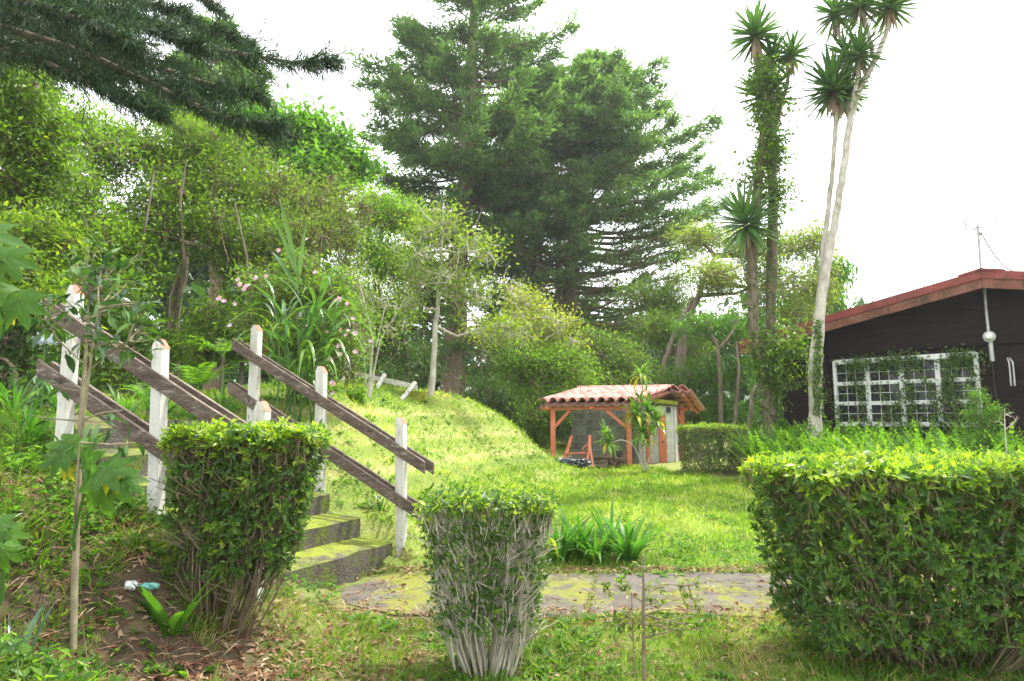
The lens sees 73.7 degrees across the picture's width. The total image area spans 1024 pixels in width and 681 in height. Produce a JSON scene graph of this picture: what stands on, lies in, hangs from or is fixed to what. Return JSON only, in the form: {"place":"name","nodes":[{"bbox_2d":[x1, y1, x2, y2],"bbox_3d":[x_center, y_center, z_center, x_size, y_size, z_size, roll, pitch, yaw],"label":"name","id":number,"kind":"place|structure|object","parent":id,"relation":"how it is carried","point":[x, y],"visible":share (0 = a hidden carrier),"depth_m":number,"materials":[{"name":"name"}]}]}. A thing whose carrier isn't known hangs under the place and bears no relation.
{"place":"outdoors","nodes":[
{"label":"outdoors","id":0,"kind":"place"},
{"bbox_2d":[0,384,1023,680],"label":"ground","id":1,"kind":"structure","parent":0,"point":[376,528],"depth_m":5.10,"materials":[{"name":"plant"}]},
{"bbox_2d":[0,513,31,607],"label":"lobed leaf plant","id":2,"kind":"object","parent":1,"relation":"on","point":[11,532],"visible":1,"depth_m":3.12,"materials":[{"name":"plant"}]},
{"bbox_2d":[0,377,48,413],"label":"lily plant","id":3,"kind":"object","parent":1,"relation":"on","point":[5,398],"visible":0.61,"depth_m":6.80,"materials":[{"name":"green plant"}]},
{"bbox_2d":[0,223,50,339],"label":"lobed leaf plant","id":4,"kind":"object","parent":1,"relation":"on","point":[13,263],"visible":1,"depth_m":2.56,"materials":[{"name":"plant"}]},
{"bbox_2d":[0,33,77,386],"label":"cypress tree","id":5,"kind":"object","parent":1,"relation":"on","point":[53,92],"visible":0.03,"depth_m":17.40,"materials":[{"name":"green plant"}]},
{"bbox_2d":[32,332,57,418],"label":"agapanthus","id":6,"kind":"object","parent":1,"relation":"on","point":[49,341],"visible":0.58,"depth_m":6.62,"materials":[{"name":"plant"}]},
{"bbox_2d":[8,598,82,667],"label":"lily plant","id":7,"kind":"object","parent":1,"relation":"on","point":[30,628],"visible":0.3,"depth_m":3.40,"materials":[{"name":"green plant"}]},
{"bbox_2d":[0,397,95,445],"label":"lily plant","id":8,"kind":"object","parent":1,"relation":"on","point":[30,422],"visible":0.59,"depth_m":5.79,"materials":[{"name":"green plant"}]},
{"bbox_2d":[0,38,102,400],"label":"vine covered tree","id":9,"kind":"object","parent":1,"relation":"on","point":[31,149],"visible":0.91,"depth_m":10.46,"materials":[{"name":"green plant"}]},
{"bbox_2d":[0,312,109,413],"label":"understory shrub","id":10,"kind":"object","parent":1,"relation":"on","point":[14,365],"visible":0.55,"depth_m":8.78,"materials":[{"name":"green plant"}]},
{"bbox_2d":[0,190,113,396],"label":"broadleaf tree","id":11,"kind":"object","parent":1,"relation":"on","point":[40,237],"visible":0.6,"depth_m":9.52,"materials":[{"name":"green plant"}]},
{"bbox_2d":[25,362,104,413],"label":"lily plant","id":12,"kind":"object","parent":1,"relation":"on","point":[54,399],"visible":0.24,"depth_m":7.10,"materials":[{"name":"green plant"}]},
{"bbox_2d":[37,426,114,450],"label":"lily plant","id":13,"kind":"object","parent":1,"relation":"on","point":[89,437],"visible":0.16,"depth_m":6.04,"materials":[{"name":"green plant"}]},
{"bbox_2d":[0,408,171,680],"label":"undergrowth stems","id":14,"kind":"object","parent":1,"relation":"on","point":[28,552],"visible":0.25,"depth_m":4.34,"materials":[{"name":"plant"}]},
{"bbox_2d":[20,234,168,650],"bbox_3d":[-2.571,0.576,4.055,1.047,2.426,0.718,0,-7,0],"label":"sapling","id":15,"kind":"object","parent":1,"relation":"on","point":[92,294],"visible":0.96,"depth_m":4.03,"materials":[{"name":"green plant"}]},
{"bbox_2d":[38,432,150,597],"bbox_3d":[-2.302,0.980,3.766,0.591,0.969,0.319,-3,-7,23],"label":"lobed leaf plant","id":16,"kind":"object","parent":1,"relation":"on","point":[115,478],"visible":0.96,"depth_m":3.75,"materials":[{"name":"plant"}]},
{"bbox_2d":[3,80,192,385],"bbox_3d":[-7.477,-1.850,11.930,5.117,6.038,2.772,-6,-9,43],"label":"broadleaf tree","id":17,"kind":"object","parent":1,"relation":"on","point":[83,202],"visible":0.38,"depth_m":11.80,"materials":[{"name":"green plant"}]},
{"bbox_2d":[87,383,149,413],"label":"lily plant","id":18,"kind":"object","parent":1,"relation":"on","point":[130,408],"visible":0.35,"depth_m":7.62,"materials":[{"name":"green plant"}]},
{"bbox_2d":[24,297,215,398],"bbox_3d":[-6.480,0.156,11.037,2.714,1.927,3.050,0,-7,0],"label":"understory shrub","id":19,"kind":"object","parent":1,"relation":"on","point":[114,371],"visible":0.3,"depth_m":11.01,"materials":[{"name":"green plant"}]},
{"bbox_2d":[123,580,138,590],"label":"plastic litter","id":20,"kind":"object","parent":1,"relation":"on","point":[129,586],"visible":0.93,"depth_m":4.09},
{"bbox_2d":[0,391,270,680],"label":"bank undergrowth","id":21,"kind":"object","parent":1,"relation":"on","point":[26,651],"visible":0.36,"depth_m":3.72,"materials":[{"name":"green plant"}]},
{"bbox_2d":[112,372,172,415],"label":"fern clump","id":22,"kind":"object","parent":1,"relation":"on","point":[137,389],"visible":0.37,"depth_m":8.55,"materials":[{"name":"green plant"}]},
{"bbox_2d":[139,582,159,589],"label":"plastic litter","id":23,"kind":"object","parent":1,"relation":"on","point":[149,586],"visible":0.92,"depth_m":4.09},
{"bbox_2d":[132,388,180,415],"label":"lily plant","id":24,"kind":"object","parent":1,"relation":"on","point":[169,406],"visible":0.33,"depth_m":8.10,"materials":[{"name":"green plant"}]},
{"bbox_2d":[36,284,281,601],"bbox_3d":[-2.681,0.788,5.087,2.120,2.526,0.189,-2,-7,13],"label":"stair railing","id":25,"kind":"object","parent":1,"relation":"on","point":[160,379],"visible":0.54,"depth_m":5.12,"materials":[{"name":"white paint"}]},
{"bbox_2d":[144,420,200,434],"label":"retaining wall","id":26,"kind":"structure","parent":1,"relation":"on","point":[176,422],"depth_m":6.96,"materials":[{"name":"concrete"}]},
{"bbox_2d":[130,567,224,636],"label":"canna plant","id":27,"kind":"object","parent":1,"relation":"on","point":[175,622],"visible":0.98,"depth_m":3.96,"materials":[{"name":"green plant"}]},
{"bbox_2d":[0,0,362,157],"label":"drooping pine","id":28,"kind":"object","parent":1,"relation":"on","point":[90,36],"visible":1,"depth_m":6.59,"materials":[{"name":"green plant"}]},
{"bbox_2d":[61,103,318,376],"bbox_3d":[-6.208,-1.908,12.670,5.432,6.226,3.715,0,-7,0],"label":"broadleaf tree","id":29,"kind":"object","parent":1,"relation":"on","point":[170,208],"visible":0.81,"depth_m":12.41,"materials":[{"name":"green plant"}]},
{"bbox_2d":[163,663,222,677],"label":"broad leaf weed","id":30,"kind":"object","parent":1,"relation":"on","point":[185,673],"visible":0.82,"depth_m":3.84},
{"bbox_2d":[171,390,225,419],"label":"lily plant","id":31,"kind":"object","parent":1,"relation":"on","point":[192,416],"visible":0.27,"depth_m":8.29,"materials":[{"name":"green plant"}]},
{"bbox_2d":[118,10,288,389],"bbox_3d":[-9.933,-4.478,22.738,5.896,13.449,5.018,0,-7,0],"label":"cypress tree","id":32,"kind":"object","parent":1,"relation":"on","point":[226,74],"visible":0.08,"depth_m":22.24,"materials":[{"name":"green plant"}]},
{"bbox_2d":[169,362,247,388],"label":"fern clump","id":33,"kind":"object","parent":1,"relation":"on","point":[188,375],"visible":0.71,"depth_m":9.06,"materials":[{"name":"green plant"}]},
{"bbox_2d":[170,335,249,396],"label":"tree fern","id":34,"kind":"object","parent":1,"relation":"on","point":[220,348],"visible":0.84,"depth_m":10.19,"materials":[{"name":"green plant"}]},
{"bbox_2d":[210,378,242,412],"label":"lily plant","id":35,"kind":"object","parent":1,"relation":"on","point":[227,407],"visible":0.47,"depth_m":8.69,"materials":[{"name":"green plant"}]},
{"bbox_2d":[75,427,392,588],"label":"garden stairs","id":36,"kind":"structure","parent":1,"relation":"on","point":[338,547],"depth_m":6.71,"materials":[{"name":"concrete"}]},
{"bbox_2d":[227,325,433,557],"bbox_3d":[-2.103,1.118,7.703,2.563,2.685,0.187,-2,-7,15],"label":"stair railing","id":37,"kind":"object","parent":36,"relation":"on","point":[400,498],"visible":0.8,"depth_m":7.61,"materials":[{"name":"white paint"}]},
{"bbox_2d":[137,415,334,638],"bbox_3d":[-1.766,1.210,4.459,1.112,1.442,0.850,0,-7,0],"label":"clipped hedge","id":38,"kind":"object","parent":1,"relation":"on","point":[260,451],"visible":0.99,"depth_m":4.30,"materials":[{"name":"green plant"}]},
{"bbox_2d":[165,272,366,385],"bbox_3d":[-4.879,-0.103,13.264,4.014,2.527,2.354,3,-7,-22],"label":"understory shrub","id":39,"kind":"object","parent":1,"relation":"on","point":[210,338],"visible":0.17,"depth_m":12.91,"materials":[{"name":"green plant"}]},
{"bbox_2d":[5,377,571,504],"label":"mound grass","id":40,"kind":"structure","parent":1,"relation":"on","point":[264,385],"depth_m":11.75,"materials":[{"name":"plant"}]},
{"bbox_2d":[207,195,385,423],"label":"cane grass","id":41,"kind":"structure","parent":1,"relation":"on","point":[304,343],"depth_m":8.89,"materials":[{"name":"green plant"}]},
{"bbox_2d":[208,237,386,409],"bbox_3d":[-3.060,-0.204,9.749,2.700,2.657,1.491,0,-7,0],"label":"flowering bush","id":42,"kind":"object","parent":1,"relation":"on","point":[288,295],"visible":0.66,"depth_m":9.74,"materials":[{"name":"green plant"}]},
{"bbox_2d":[202,82,398,362],"bbox_3d":[-6.115,-2.669,18.878,5.333,9.016,3.704,-3,-7,21],"label":"broadleaf tree","id":43,"kind":"object","parent":1,"relation":"on","point":[319,140],"visible":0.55,"depth_m":18.61,"materials":[{"name":"green plant"}]},
{"bbox_2d":[215,142,399,380],"bbox_3d":[-3.852,-1.494,13.027,3.420,5.111,3.047,0,-7,0],"label":"broadleaf tree","id":44,"kind":"object","parent":1,"relation":"on","point":[308,210],"visible":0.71,"depth_m":13.13,"materials":[{"name":"green plant"}]},
{"bbox_2d":[260,280,391,383],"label":"understory shrub","id":45,"kind":"object","parent":1,"relation":"on","point":[380,319],"visible":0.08,"depth_m":15.46,"materials":[{"name":"green plant"}]},
{"bbox_2d":[346,381,371,405],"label":"leafy weed","id":46,"kind":"object","parent":1,"relation":"on","point":[361,394],"visible":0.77,"depth_m":10.54,"materials":[{"name":"green plant"}]},
{"bbox_2d":[341,451,379,507],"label":"shrub","id":47,"kind":"object","parent":1,"relation":"on","point":[358,483],"visible":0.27,"depth_m":8.05,"materials":[{"name":"plant"}]},
{"bbox_2d":[363,495,391,511],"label":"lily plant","id":48,"kind":"object","parent":1,"relation":"on","point":[379,504],"visible":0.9,"depth_m":7.70,"materials":[{"name":"green plant"}]},
{"bbox_2d":[339,360,417,399],"bbox_3d":[-2.556,0.782,12.941,1.508,0.860,0.344,0,-7,0],"label":"broken fence","id":49,"kind":"object","parent":1,"relation":"on","point":[384,379],"visible":0.48,"depth_m":13.07,"materials":[{"name":"white paint"}]},
{"bbox_2d":[340,257,424,397],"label":"bare shrub","id":50,"kind":"object","parent":1,"relation":"on","point":[371,374],"visible":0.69,"depth_m":11.64,"materials":[{"name":"green plant"}]},
{"bbox_2d":[328,174,437,383],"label":"broadleaf tree","id":51,"kind":"object","parent":1,"relation":"on","point":[404,209],"visible":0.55,"depth_m":16.92,"materials":[{"name":"green plant"}]},
{"bbox_2d":[338,293,462,388],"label":"understory shrub","id":52,"kind":"object","parent":1,"relation":"on","point":[395,369],"visible":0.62,"depth_m":17.04,"materials":[{"name":"green plant"}]},
{"bbox_2d":[398,391,428,400],"bbox_3d":[-2.000,1.094,13.394,0.690,0.180,0.340,0,-7,0],"label":"kerb stone","id":53,"kind":"object","parent":1,"relation":"on","point":[421,395],"visible":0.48,"depth_m":13.23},
{"bbox_2d":[2,432,857,680],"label":"fallen twigs","id":54,"kind":"object","parent":1,"relation":"on","point":[378,627],"visible":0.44,"depth_m":4.51,"materials":[{"name":"brown plant"}]},
{"bbox_2d":[38,184,872,437],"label":"forest","id":55,"kind":"object","parent":1,"relation":"on","point":[196,292],"visible":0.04,"depth_m":37.26,"materials":[{"name":"green plant"}]},
{"bbox_2d":[341,0,582,398],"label":"cypress tree","id":56,"kind":"object","parent":1,"relation":"on","point":[463,122],"visible":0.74,"depth_m":26.61,"materials":[{"name":"green plant"}]},
{"bbox_2d":[374,185,552,396],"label":"white trunk tree","id":57,"kind":"object","parent":1,"relation":"on","point":[500,326],"visible":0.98,"depth_m":14.32,"materials":[{"name":"green plant"}]},
{"bbox_2d":[465,675,481,680],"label":"broad leaf weed","id":58,"kind":"object","parent":1,"relation":"on","point":[468,678],"visible":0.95,"depth_m":4.21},
{"bbox_2d":[118,382,830,577],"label":"lawn weeds","id":59,"kind":"object","parent":1,"relation":"on","point":[677,571],"visible":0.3,"depth_m":10.38,"materials":[{"name":"plant"}]},
{"bbox_2d":[405,481,563,678],"bbox_3d":[-0.170,1.563,4.469,1.047,1.281,0.801,0,-7,0],"label":"clipped hedge","id":60,"kind":"object","parent":1,"relation":"on","point":[530,514],"visible":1,"depth_m":4.30,"materials":[{"name":"green plant"}]},
{"bbox_2d":[0,404,1019,680],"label":"leaf litter","id":61,"kind":"object","parent":1,"relation":"on","point":[250,672],"visible":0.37,"depth_m":4.37,"materials":[{"name":"plant"}]},
{"bbox_2d":[0,409,1022,680],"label":"ground weeds","id":62,"kind":"object","parent":1,"relation":"on","point":[546,669],"visible":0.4,"depth_m":4.37,"materials":[{"name":"plant"}]},
{"bbox_2d":[454,341,570,445],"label":"understory shrub","id":63,"kind":"object","parent":1,"relation":"on","point":[491,391],"visible":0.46,"depth_m":19.95,"materials":[{"name":"green plant"}]},
{"bbox_2d":[450,274,594,430],"bbox_3d":[0.283,0.560,17.974,3.849,4.766,2.171,0,-7,0],"label":"yellow shrub","id":64,"kind":"object","parent":1,"relation":"on","point":[522,299],"visible":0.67,"depth_m":17.99,"materials":[{"name":"green plant"}]},
{"bbox_2d":[471,335,611,454],"bbox_3d":[1.093,1.431,17.659,3.874,3.386,2.316,5,-8,-34],"label":"green shrub","id":65,"kind":"object","parent":1,"relation":"on","point":[546,365],"visible":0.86,"depth_m":17.22,"materials":[{"name":"green plant"}]},
{"bbox_2d":[530,533,565,562],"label":"strap leaf plant","id":66,"kind":"object","parent":1,"relation":"on","point":[553,548],"visible":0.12,"depth_m":7.59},
{"bbox_2d":[457,62,644,431],"bbox_3d":[1.225,-4.161,29.232,8.650,16.497,7.779,0,-7,0],"label":"cypress tree","id":67,"kind":"object","parent":1,"relation":"on","point":[575,83],"visible":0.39,"depth_m":27.72,"materials":[{"name":"green plant"}]},
{"bbox_2d":[542,514,604,562],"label":"strap leaf plant","id":68,"kind":"object","parent":1,"relation":"on","point":[561,552],"visible":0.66,"depth_m":7.48,"materials":[{"name":"plant"}]},
{"bbox_2d":[557,457,591,467],"bbox_3d":[1.347,2.708,15.181,0.874,0.236,0.511,0,-7,0],"label":"plastic sheet","id":69,"kind":"object","parent":1,"relation":"on","point":[584,462],"visible":0.74,"depth_m":15.01,"materials":[{"name":"plastic"}]},
{"bbox_2d":[563,435,593,467],"bbox_3d":[1.609,2.564,15.719,0.788,0.764,0.462,-6,-9,41],"label":"hand cart","id":70,"kind":"object","parent":1,"relation":"on","point":[588,452],"visible":0.74,"depth_m":15.74,"materials":[{"name":"orange paint"}]},
{"bbox_2d":[545,506,625,559],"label":"strap leaf plant","id":71,"kind":"object","parent":1,"relation":"on","point":[579,554],"visible":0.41,"depth_m":7.57,"materials":[{"name":"plant"}]},
{"bbox_2d":[556,516,624,565],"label":"strap leaf plant","id":72,"kind":"object","parent":1,"relation":"on","point":[597,552],"visible":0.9,"depth_m":7.32,"materials":[{"name":"plant"}]},
{"bbox_2d":[455,45,737,423],"bbox_3d":[3.642,-4.687,30.657,13.222,17.965,11.547,0,-7,0],"label":"cypress tree","id":73,"kind":"object","parent":1,"relation":"on","point":[624,86],"visible":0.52,"depth_m":28.52,"materials":[{"name":"green plant"}]},
{"bbox_2d":[594,463,608,467],"bbox_3d":[2.128,2.983,16.181,0.362,0.179,0.112,-5,-8,34],"label":"log","id":74,"kind":"object","parent":1,"relation":"on","point":[605,464],"visible":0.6,"depth_m":16.13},
{"bbox_2d":[596,459,609,463],"bbox_3d":[2.153,2.879,16.213,0.344,0.117,0.071,-5,-8,34],"label":"log","id":75,"kind":"object","parent":74,"relation":"on","point":[602,461],"visible":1,"depth_m":16.18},
{"bbox_2d":[582,497,642,553],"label":"strap leaf plant","id":76,"kind":"object","parent":1,"relation":"on","point":[599,523],"visible":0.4,"depth_m":7.83,"materials":[{"name":"plant"}]},
{"bbox_2d":[539,384,704,464],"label":"garden shed","id":77,"kind":"structure","parent":1,"relation":"on","point":[606,403],"depth_m":16.67,"materials":[{"name":"concrete"}]},
{"bbox_2d":[659,415,666,462],"bbox_3d":[3.648,2.417,16.524,0.178,1.240,0.053,0,-7,0],"label":"door","id":78,"kind":"structure","parent":77,"relation":"in","point":[662,444],"depth_m":16.50,"materials":[{"name":"orange paint"}]},
{"bbox_2d":[555,316,699,395],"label":"understory shrub","id":79,"kind":"object","parent":1,"relation":"on","point":[618,371],"visible":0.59,"depth_m":20.79,"materials":[{"name":"green plant"}]},
{"bbox_2d":[576,507,679,563],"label":"strap leaf plant","id":80,"kind":"object","parent":1,"relation":"on","point":[631,547],"visible":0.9,"depth_m":7.42,"materials":[{"name":"plant"}]},
{"bbox_2d":[594,359,673,471],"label":"ti plant","id":81,"kind":"object","parent":1,"relation":"on","point":[641,419],"visible":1,"depth_m":14.62,"materials":[{"name":"green plant"}]},
{"bbox_2d":[563,372,715,451],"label":"understory shrub","id":82,"kind":"object","parent":1,"relation":"on","point":[694,420],"visible":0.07,"depth_m":21.71,"materials":[{"name":"green plant"}]},
{"bbox_2d":[598,547,707,680],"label":"sapling","id":83,"kind":"object","parent":1,"relation":"on","point":[625,624],"visible":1,"depth_m":3.83,"materials":[{"name":"green plant"}]},
{"bbox_2d":[606,265,721,383],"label":"understory shrub","id":84,"kind":"object","parent":1,"relation":"on","point":[662,317],"visible":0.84,"depth_m":24.77,"materials":[{"name":"green plant"}]},
{"bbox_2d":[362,461,973,573],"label":"lawn grass","id":85,"kind":"structure","parent":1,"relation":"on","point":[647,477],"depth_m":10.54,"materials":[{"name":"plant"}]},
{"bbox_2d":[675,421,747,475],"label":"clipped hedge","id":86,"kind":"object","parent":1,"relation":"on","point":[713,433],"visible":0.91,"depth_m":14.10,"materials":[{"name":"green plant"}]},
{"bbox_2d":[656,300,781,455],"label":"understory tree","id":87,"kind":"object","parent":1,"relation":"on","point":[723,377],"visible":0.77,"depth_m":20.40,"materials":[{"name":"green plant"}]},
{"bbox_2d":[659,210,857,382],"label":"pale tree","id":88,"kind":"object","parent":1,"relation":"on","point":[717,279],"visible":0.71,"depth_m":22.72,"materials":[{"name":"green plant"}]},
{"bbox_2d":[701,0,820,441],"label":"yucca tree","id":89,"kind":"object","parent":1,"relation":"on","point":[763,87],"visible":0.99,"depth_m":13.87,"materials":[{"name":"green plant"}]},
{"bbox_2d":[776,247,863,325],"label":"dark tree","id":90,"kind":"object","parent":1,"relation":"on","point":[842,306],"visible":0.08,"depth_m":25.07,"materials":[{"name":"green plant"}]},
{"bbox_2d":[793,0,923,441],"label":"yucca tree","id":91,"kind":"object","parent":1,"relation":"on","point":[840,96],"visible":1,"depth_m":13.51,"materials":[{"name":"green plant"}]},
{"bbox_2d":[721,412,1023,518],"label":"fern bed","id":92,"kind":"object","parent":1,"relation":"on","point":[872,439],"visible":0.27,"depth_m":11.86,"materials":[{"name":"plant"}]},
{"bbox_2d":[761,430,835,448],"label":"fern clump","id":93,"kind":"object","parent":92,"relation":"on","point":[787,433],"visible":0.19,"depth_m":12.53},
{"bbox_2d":[736,442,1023,678],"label":"clipped hedge","id":94,"kind":"object","parent":1,"relation":"on","point":[951,486],"visible":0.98,"depth_m":4.10,"materials":[{"name":"green plant"}]},
{"bbox_2d":[739,268,1023,443],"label":"wooden house","id":95,"kind":"structure","parent":1,"relation":"on","point":[979,309],"depth_m":13.11,"materials":[{"name":"brown"}]},
{"bbox_2d":[822,343,990,442],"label":"window vine","id":96,"kind":"object","parent":95,"relation":"hanging from","point":[955,359],"depth_m":13.11,"materials":[{"name":"green plant"}]},
{"bbox_2d":[832,351,982,426],"bbox_3d":[7.669,0.995,13.405,0.116,1.381,2.579,7,-9,-44],"label":"window","id":97,"kind":"structure","parent":95,"relation":"in","point":[874,403],"depth_m":13.50,"materials":[{"name":"white paint"}]},
{"bbox_2d":[963,217,1012,270],"bbox_3d":[8.828,-1.785,12.675,0.704,1.142,0.063,-6,-9,42],"label":"roof antenna","id":98,"kind":"object","parent":95,"relation":"on","point":[979,232],"visible":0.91,"depth_m":12.73,"materials":[{"name":"grey metal"}]},
{"bbox_2d":[958,385,1011,452],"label":"young conifer","id":99,"kind":"object","parent":1,"relation":"on","point":[986,421],"visible":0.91,"depth_m":10.49,"materials":[{"name":"green plant"}]},
{"bbox_2d":[996,407,1022,453],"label":"dry shrub","id":100,"kind":"object","parent":1,"relation":"on","point":[1005,428],"visible":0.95,"depth_m":9.52,"materials":[{"name":"plant"}]},
{"bbox_2d":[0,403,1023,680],"bbox_3d":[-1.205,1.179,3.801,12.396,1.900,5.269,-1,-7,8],"label":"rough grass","id":101,"kind":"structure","parent":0,"point":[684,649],"depth_m":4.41,"materials":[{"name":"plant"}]},
{"bbox_2d":[0,0,1023,381],"label":"sky","id":102,"kind":"structure","parent":0,"point":[939,144],"materials":[{"name":"white"}]},
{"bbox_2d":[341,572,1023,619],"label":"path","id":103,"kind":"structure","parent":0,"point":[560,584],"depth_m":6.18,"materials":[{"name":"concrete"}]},
{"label":"log","id":104,"kind":"object","parent":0,"visible":0},
{"bbox_2d":[598,455,612,458],"bbox_3d":[2.217,2.769,16.239,0.370,0.080,0.071,-4,-8,34],"label":"log","id":105,"kind":"object","parent":104,"relation":"on","point":[604,456],"visible":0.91,"depth_m":16.22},
{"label":"log","id":106,"kind":"object","parent":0,"visible":0},
{"bbox_2d":[616,456,626,463],"bbox_3d":[2.591,2.830,16.181,0.284,0.183,0.134,-4,-8,29],"label":"log","id":107,"kind":"object","parent":106,"relation":"on","point":[621,460],"visible":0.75,"depth_m":16.12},
{"bbox_2d":[616,451,623,456],"bbox_3d":[2.483,2.646,15.890,0.190,0.151,0.187,5,-8,-34],"label":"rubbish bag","id":108,"kind":"object","parent":107,"relation":"on","point":[618,453],"visible":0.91,"depth_m":15.84,"materials":[{"name":"plastic"}]}
]}

